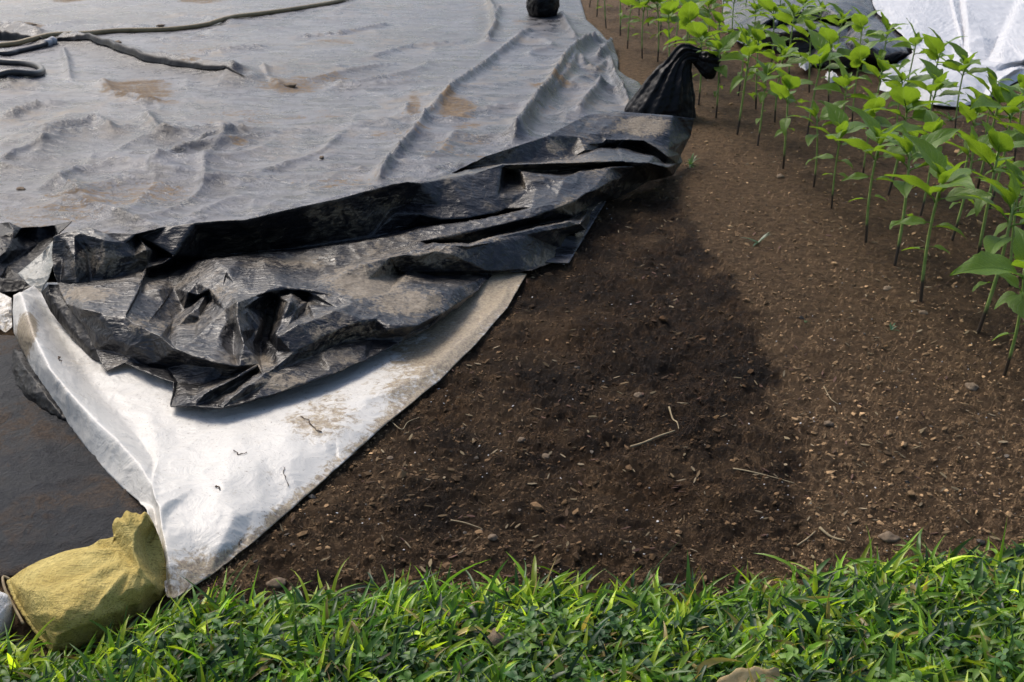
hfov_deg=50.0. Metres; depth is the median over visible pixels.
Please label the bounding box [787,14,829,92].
sunflower seedling
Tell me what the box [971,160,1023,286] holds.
sunflower seedling
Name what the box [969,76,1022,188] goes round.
sunflower seedling
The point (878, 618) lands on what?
grass
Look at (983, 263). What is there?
sunflower seedling
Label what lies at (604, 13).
sunflower seedling
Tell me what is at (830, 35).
sunflower seedling
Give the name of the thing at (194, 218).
black tarp
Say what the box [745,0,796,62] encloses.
sunflower seedling
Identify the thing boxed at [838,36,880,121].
sunflower seedling
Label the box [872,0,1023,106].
white tarp
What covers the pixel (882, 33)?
sunflower seedling
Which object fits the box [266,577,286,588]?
stone
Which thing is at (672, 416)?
straw
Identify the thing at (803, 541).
straw
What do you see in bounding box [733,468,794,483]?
straw
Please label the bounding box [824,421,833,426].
stone
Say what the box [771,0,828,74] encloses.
sunflower seedling
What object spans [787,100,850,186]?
sunflower seedling
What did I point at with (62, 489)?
ground sheet
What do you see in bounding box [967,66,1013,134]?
sunflower seedling
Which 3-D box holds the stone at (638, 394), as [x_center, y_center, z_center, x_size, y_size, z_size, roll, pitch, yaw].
[0.401,0.170,3.468,0.032,0.020,0.032,-18,29,-36]
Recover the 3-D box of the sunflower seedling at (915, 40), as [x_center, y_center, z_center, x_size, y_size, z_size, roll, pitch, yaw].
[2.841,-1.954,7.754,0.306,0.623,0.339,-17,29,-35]
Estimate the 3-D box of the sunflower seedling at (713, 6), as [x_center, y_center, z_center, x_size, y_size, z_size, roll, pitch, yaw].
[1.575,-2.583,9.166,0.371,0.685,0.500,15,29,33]
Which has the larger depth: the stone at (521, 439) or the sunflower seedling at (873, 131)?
the sunflower seedling at (873, 131)
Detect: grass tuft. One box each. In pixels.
[683,153,698,167]
[741,232,769,245]
[946,112,962,121]
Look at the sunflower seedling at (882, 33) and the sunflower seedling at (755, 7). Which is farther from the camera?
the sunflower seedling at (755, 7)
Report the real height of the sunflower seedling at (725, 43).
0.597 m
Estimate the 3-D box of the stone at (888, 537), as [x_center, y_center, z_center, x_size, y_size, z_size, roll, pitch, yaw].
[0.929,0.486,2.711,0.041,0.028,0.046,-16,28,-32]
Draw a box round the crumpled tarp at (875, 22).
[722,0,911,68]
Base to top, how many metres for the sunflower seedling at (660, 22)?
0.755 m
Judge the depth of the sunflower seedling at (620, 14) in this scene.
11.14 m
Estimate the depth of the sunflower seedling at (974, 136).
4.79 m
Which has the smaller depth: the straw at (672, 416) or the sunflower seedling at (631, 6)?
the straw at (672, 416)
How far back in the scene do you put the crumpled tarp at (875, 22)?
10.39 m
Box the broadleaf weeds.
[0,560,1023,681]
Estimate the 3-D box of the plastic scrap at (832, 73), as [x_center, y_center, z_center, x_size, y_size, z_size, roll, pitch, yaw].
[2.510,-2.080,8.623,0.092,0.053,0.467,5,23,11]
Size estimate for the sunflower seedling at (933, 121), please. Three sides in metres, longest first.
0.522 x 0.381 x 0.283 m
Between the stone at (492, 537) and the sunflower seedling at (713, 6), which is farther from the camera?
the sunflower seedling at (713, 6)
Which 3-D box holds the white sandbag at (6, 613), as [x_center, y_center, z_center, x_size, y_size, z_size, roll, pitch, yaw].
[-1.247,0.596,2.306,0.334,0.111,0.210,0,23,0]
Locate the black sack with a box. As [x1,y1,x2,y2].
[526,0,559,17]
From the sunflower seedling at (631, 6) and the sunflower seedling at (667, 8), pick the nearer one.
the sunflower seedling at (667, 8)
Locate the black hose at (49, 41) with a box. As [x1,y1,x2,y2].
[0,36,57,77]
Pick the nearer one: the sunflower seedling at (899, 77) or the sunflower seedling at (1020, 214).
the sunflower seedling at (1020, 214)
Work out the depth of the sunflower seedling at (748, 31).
8.04 m
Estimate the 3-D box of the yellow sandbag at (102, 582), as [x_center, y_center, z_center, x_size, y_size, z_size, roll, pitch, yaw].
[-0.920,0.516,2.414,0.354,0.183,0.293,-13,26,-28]
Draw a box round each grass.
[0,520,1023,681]
[0,522,1023,681]
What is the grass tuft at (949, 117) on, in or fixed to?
on the soil ground at (654, 212)
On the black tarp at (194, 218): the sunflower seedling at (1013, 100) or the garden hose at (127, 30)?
the garden hose at (127, 30)
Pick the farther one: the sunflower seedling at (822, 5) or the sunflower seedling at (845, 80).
the sunflower seedling at (822, 5)
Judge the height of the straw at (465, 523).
0.006 m
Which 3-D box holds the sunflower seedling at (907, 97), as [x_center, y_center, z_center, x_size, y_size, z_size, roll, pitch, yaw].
[2.000,-0.989,5.510,0.445,0.634,0.314,-9,25,-21]
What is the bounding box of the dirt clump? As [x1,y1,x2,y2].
[283,83,296,87]
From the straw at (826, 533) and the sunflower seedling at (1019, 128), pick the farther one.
the sunflower seedling at (1019, 128)
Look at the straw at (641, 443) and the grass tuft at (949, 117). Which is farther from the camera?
the grass tuft at (949, 117)
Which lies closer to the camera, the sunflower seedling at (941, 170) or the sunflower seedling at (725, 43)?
the sunflower seedling at (941, 170)
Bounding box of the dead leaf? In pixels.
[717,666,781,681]
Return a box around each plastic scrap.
[0,293,11,331]
[11,349,66,420]
[799,57,810,70]
[825,71,838,82]
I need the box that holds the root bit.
[300,416,321,431]
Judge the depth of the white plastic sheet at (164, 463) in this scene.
3.15 m
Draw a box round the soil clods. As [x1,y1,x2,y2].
[244,4,1023,596]
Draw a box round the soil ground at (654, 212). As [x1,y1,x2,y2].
[0,0,1023,666]
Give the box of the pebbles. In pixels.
[207,61,1023,609]
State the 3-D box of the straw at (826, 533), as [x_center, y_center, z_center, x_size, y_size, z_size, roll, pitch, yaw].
[0.785,0.477,2.697,0.010,0.013,0.075,-17,29,-35]
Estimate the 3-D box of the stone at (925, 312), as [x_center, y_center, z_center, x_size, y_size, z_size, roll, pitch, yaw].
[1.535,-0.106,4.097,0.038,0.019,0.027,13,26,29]
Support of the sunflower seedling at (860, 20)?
on the soil ground at (654, 212)
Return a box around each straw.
[392,417,418,429]
[450,519,482,528]
[630,430,674,447]
[668,406,678,428]
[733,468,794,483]
[797,531,815,546]
[819,526,844,540]
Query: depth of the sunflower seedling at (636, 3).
9.68 m
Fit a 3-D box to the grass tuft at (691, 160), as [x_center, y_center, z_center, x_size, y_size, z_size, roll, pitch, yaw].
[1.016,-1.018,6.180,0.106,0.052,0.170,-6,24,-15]
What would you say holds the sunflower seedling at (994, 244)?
on the soil ground at (654, 212)
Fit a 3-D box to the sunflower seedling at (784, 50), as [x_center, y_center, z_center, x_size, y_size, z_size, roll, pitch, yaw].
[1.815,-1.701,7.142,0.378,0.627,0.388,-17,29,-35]
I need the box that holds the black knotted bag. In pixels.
[624,43,720,117]
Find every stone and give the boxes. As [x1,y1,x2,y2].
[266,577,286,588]
[484,627,510,652]
[488,534,497,540]
[517,437,524,442]
[542,453,549,458]
[633,392,643,397]
[648,574,662,584]
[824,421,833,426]
[877,531,900,542]
[883,286,891,290]
[919,310,927,314]
[965,382,978,390]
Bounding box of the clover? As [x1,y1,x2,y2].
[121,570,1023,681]
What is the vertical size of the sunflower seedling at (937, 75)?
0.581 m
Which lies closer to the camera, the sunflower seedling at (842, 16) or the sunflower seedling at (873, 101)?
the sunflower seedling at (873, 101)
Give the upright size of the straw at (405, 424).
0.012 m
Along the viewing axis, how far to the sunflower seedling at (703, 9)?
9.51 m
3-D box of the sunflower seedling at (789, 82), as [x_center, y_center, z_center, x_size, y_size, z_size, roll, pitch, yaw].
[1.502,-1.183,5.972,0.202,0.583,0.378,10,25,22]
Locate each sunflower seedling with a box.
[596,0,610,27]
[619,2,621,35]
[620,0,649,48]
[621,0,660,58]
[628,0,678,61]
[649,0,679,54]
[652,0,670,34]
[663,0,711,45]
[665,3,679,45]
[668,21,730,104]
[673,0,712,43]
[679,0,731,49]
[696,31,741,117]
[698,8,738,82]
[719,20,787,134]
[722,0,746,46]
[729,24,765,95]
[740,23,778,108]
[741,0,769,56]
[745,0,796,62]
[747,55,796,145]
[755,28,807,122]
[769,69,812,168]
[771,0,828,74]
[785,0,818,16]
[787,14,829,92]
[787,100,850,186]
[791,28,851,134]
[807,0,846,28]
[809,100,866,208]
[812,55,882,154]
[818,20,852,101]
[822,2,853,47]
[834,104,914,242]
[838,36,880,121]
[845,6,880,76]
[856,86,892,178]
[861,52,904,96]
[863,126,961,265]
[864,84,950,194]
[865,11,909,90]
[881,61,932,131]
[883,109,954,215]
[885,132,995,301]
[892,18,945,79]
[905,58,965,158]
[920,27,968,109]
[936,40,986,128]
[945,125,1018,240]
[949,226,1023,376]
[954,171,1023,333]
[957,92,987,167]
[960,119,1023,253]
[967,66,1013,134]
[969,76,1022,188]
[969,81,1023,209]
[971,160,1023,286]
[997,89,1023,230]
[1004,175,1023,258]
[1007,74,1023,161]
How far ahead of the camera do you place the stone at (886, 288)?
4.31 m
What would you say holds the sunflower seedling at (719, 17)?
on the soil ground at (654, 212)
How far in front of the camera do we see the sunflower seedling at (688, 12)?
8.11 m
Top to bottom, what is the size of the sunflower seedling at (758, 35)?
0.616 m
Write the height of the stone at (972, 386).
0.024 m
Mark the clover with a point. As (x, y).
(645, 649)
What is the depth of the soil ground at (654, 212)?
3.49 m
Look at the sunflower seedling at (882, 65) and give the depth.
6.74 m
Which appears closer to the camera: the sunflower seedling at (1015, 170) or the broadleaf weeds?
the broadleaf weeds
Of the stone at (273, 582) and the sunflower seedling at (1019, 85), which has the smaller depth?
the stone at (273, 582)
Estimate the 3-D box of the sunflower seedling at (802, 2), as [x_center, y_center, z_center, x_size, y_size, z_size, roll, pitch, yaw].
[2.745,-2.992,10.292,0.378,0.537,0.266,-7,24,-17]
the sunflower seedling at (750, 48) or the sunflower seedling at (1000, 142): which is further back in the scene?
the sunflower seedling at (750, 48)
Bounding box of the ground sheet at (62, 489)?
[0,335,146,576]
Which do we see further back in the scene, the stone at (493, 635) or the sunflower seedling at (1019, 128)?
the sunflower seedling at (1019, 128)
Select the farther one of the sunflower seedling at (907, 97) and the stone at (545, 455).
the sunflower seedling at (907, 97)
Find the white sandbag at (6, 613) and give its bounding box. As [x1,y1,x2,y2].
[0,592,13,637]
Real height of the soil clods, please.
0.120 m
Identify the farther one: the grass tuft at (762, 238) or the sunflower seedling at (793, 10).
the sunflower seedling at (793, 10)
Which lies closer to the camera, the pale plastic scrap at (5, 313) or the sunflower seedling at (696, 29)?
the pale plastic scrap at (5, 313)
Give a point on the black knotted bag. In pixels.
(666, 88)
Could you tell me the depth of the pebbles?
3.10 m
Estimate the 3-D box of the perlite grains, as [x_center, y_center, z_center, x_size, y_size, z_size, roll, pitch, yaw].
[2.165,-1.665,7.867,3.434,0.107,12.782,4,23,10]
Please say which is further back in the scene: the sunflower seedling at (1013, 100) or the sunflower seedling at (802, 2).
the sunflower seedling at (802, 2)
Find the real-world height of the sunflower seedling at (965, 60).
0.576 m
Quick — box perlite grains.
[284,132,1023,578]
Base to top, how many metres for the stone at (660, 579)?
0.021 m
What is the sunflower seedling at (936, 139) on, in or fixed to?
on the soil ground at (654, 212)
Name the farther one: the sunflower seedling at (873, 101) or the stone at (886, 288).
the sunflower seedling at (873, 101)
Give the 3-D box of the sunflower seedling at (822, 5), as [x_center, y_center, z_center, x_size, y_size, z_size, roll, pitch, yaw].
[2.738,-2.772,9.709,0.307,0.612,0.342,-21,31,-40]
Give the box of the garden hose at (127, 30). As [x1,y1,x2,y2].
[0,0,344,47]
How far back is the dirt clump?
8.15 m
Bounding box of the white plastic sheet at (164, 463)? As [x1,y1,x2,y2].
[12,272,526,598]
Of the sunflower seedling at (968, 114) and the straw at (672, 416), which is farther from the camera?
the sunflower seedling at (968, 114)
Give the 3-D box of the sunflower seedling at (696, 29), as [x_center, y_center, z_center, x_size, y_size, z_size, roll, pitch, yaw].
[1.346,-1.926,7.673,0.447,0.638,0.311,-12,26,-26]
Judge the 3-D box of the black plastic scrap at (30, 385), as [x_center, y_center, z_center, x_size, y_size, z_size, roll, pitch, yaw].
[-1.491,0.146,3.421,0.082,0.061,0.714,-16,28,-33]
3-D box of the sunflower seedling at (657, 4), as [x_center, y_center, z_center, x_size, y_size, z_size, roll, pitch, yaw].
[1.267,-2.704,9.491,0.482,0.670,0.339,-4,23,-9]
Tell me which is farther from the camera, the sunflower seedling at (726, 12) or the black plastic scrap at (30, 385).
the sunflower seedling at (726, 12)
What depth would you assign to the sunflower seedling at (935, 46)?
7.29 m
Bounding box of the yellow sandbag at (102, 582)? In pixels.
[1,511,165,651]
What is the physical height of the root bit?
0.007 m
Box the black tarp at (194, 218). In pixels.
[0,0,693,408]
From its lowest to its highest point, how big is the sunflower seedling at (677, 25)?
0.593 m
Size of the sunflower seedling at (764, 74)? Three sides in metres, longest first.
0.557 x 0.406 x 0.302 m
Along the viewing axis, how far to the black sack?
12.07 m
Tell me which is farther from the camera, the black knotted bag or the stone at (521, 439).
the black knotted bag
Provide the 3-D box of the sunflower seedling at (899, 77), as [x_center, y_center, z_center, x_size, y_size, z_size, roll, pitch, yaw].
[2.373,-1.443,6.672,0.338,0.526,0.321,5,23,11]
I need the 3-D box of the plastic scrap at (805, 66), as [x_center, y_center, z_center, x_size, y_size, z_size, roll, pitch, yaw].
[2.470,-2.355,9.253,0.104,0.072,1.028,6,24,13]
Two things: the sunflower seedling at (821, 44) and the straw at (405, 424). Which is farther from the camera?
the sunflower seedling at (821, 44)
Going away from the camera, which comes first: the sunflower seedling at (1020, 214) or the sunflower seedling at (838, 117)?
the sunflower seedling at (1020, 214)
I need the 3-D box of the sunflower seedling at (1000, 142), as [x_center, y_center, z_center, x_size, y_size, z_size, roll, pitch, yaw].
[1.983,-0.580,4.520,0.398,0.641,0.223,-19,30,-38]

